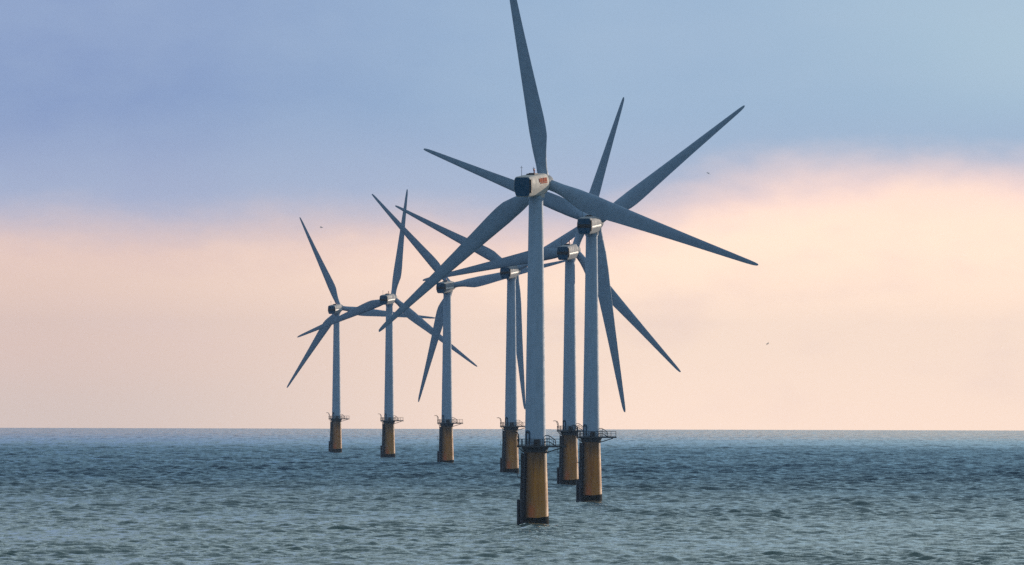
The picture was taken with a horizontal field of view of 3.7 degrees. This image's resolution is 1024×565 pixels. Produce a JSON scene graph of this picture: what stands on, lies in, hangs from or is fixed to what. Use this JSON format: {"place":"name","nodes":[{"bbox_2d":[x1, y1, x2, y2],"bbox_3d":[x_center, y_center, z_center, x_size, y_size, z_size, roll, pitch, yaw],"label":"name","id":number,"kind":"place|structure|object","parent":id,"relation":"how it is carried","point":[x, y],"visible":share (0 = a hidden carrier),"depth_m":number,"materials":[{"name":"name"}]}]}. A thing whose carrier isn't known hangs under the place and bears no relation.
{"place":"outdoors","nodes":[
{"label":"outdoors","id":0,"kind":"place"},
{"bbox_2d":[0,428,1023,564],"bbox_3d":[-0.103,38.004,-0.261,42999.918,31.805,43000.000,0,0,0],"label":"sea","id":1,"kind":"structure","parent":0,"point":[172,496],"depth_m":3316.54,"materials":[{"name":"liquid"}]},
{"bbox_2d":[287,218,434,451],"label":"wind turbine","id":2,"kind":"object","parent":1,"relation":"in","point":[335,310],"visible":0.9,"depth_m":6363.06,"materials":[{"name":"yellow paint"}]},
{"bbox_2d":[297,189,476,457],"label":"wind turbine","id":3,"kind":"object","parent":1,"relation":"in","point":[387,446],"visible":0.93,"depth_m":5748.75,"materials":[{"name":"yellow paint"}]},
{"bbox_2d":[372,194,564,461],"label":"wind turbine","id":4,"kind":"object","parent":1,"relation":"in","point":[446,286],"visible":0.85,"depth_m":5134.18,"materials":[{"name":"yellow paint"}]},
{"bbox_2d":[395,205,576,473],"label":"wind turbine","id":5,"kind":"object","parent":1,"relation":"in","point":[509,460],"visible":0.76,"depth_m":4519.59,"materials":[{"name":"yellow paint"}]},
{"bbox_2d":[423,97,680,484],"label":"wind turbine","id":6,"kind":"object","parent":1,"relation":"in","point":[567,468],"visible":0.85,"depth_m":3905.30,"materials":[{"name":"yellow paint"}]},
{"bbox_2d":[379,0,758,524],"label":"wind turbine","id":7,"kind":"object","parent":1,"relation":"in","point":[531,189],"visible":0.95,"depth_m":2676.42,"materials":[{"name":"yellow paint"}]},
{"bbox_2d":[424,105,744,501],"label":"wind turbine","id":8,"kind":"object","parent":1,"relation":"in","point":[589,481],"visible":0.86,"depth_m":3290.81,"materials":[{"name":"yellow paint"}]},
{"bbox_2d":[0,0,1023,430],"label":"sky","id":9,"kind":"structure","parent":0,"point":[162,162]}
]}

